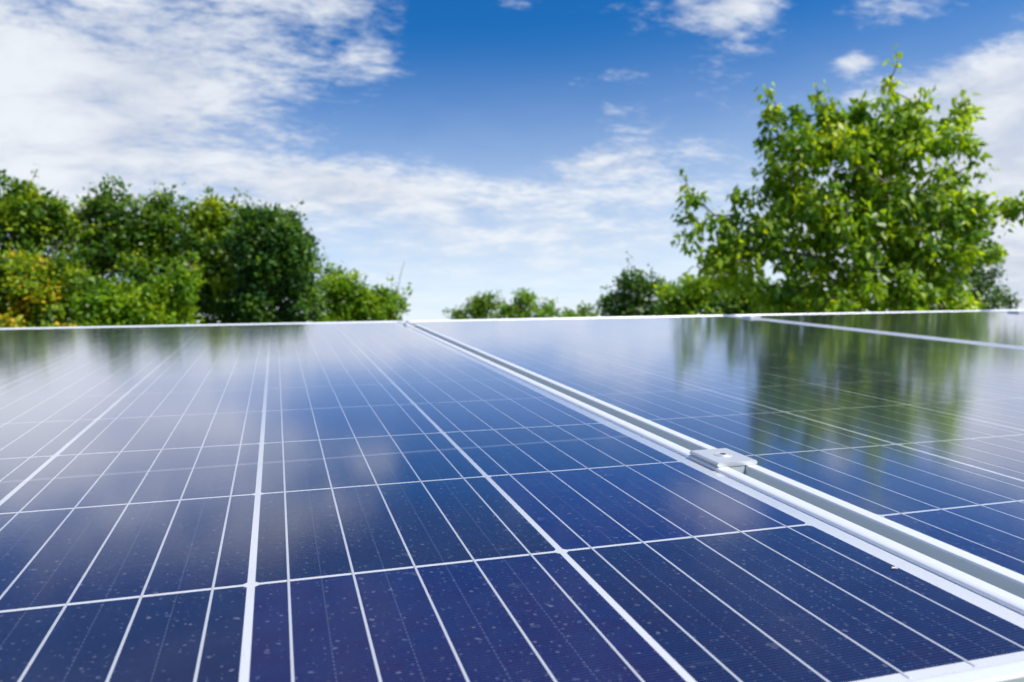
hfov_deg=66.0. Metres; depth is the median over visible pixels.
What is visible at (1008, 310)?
solar panel
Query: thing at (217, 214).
broadleaf tree
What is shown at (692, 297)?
leafy shrub
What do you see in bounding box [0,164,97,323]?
broadleaf tree
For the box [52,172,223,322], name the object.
broadleaf tree
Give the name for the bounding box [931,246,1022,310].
broadleaf tree
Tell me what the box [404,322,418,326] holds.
panel clamp
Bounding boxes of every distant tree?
[442,290,505,319]
[496,287,570,318]
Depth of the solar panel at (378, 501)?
0.45 m
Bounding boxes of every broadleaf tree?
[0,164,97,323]
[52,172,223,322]
[174,186,246,324]
[214,191,333,323]
[593,251,684,316]
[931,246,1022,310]
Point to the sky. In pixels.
(506, 146)
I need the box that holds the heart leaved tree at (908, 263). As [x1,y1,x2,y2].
[670,44,1023,313]
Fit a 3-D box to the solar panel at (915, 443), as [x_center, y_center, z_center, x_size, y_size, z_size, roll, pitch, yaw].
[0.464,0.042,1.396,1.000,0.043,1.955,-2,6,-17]
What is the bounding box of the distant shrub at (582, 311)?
[560,300,601,317]
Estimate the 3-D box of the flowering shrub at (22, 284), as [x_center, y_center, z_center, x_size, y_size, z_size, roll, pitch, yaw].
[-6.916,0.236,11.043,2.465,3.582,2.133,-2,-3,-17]
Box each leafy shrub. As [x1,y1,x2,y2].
[55,251,208,326]
[291,242,412,322]
[650,270,734,315]
[708,271,849,314]
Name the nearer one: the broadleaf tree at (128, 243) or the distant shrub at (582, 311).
the broadleaf tree at (128, 243)
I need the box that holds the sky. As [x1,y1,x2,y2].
[0,0,1023,325]
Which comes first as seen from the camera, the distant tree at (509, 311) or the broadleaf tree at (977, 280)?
the broadleaf tree at (977, 280)
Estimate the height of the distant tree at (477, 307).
5.733 m
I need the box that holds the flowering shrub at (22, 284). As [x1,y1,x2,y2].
[0,226,90,327]
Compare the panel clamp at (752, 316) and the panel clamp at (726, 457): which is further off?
the panel clamp at (752, 316)
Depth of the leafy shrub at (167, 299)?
11.20 m
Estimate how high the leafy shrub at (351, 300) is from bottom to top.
4.022 m
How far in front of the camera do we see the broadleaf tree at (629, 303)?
19.77 m
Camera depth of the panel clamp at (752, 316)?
2.33 m
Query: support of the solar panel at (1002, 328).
on the mounting frame
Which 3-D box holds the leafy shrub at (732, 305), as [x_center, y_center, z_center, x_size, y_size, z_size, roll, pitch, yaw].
[4.451,0.179,13.476,2.695,2.987,2.039,-2,-3,-17]
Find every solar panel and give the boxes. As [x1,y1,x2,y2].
[0,321,1023,681]
[406,315,1023,598]
[731,310,1023,347]
[987,309,1023,311]
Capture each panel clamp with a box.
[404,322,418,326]
[690,448,757,473]
[743,316,760,317]
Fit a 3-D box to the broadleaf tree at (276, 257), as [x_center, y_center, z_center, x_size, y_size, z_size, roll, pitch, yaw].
[-4.101,-0.266,13.424,2.037,4.600,1.691,-4,-3,24]
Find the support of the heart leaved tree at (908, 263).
on the ground

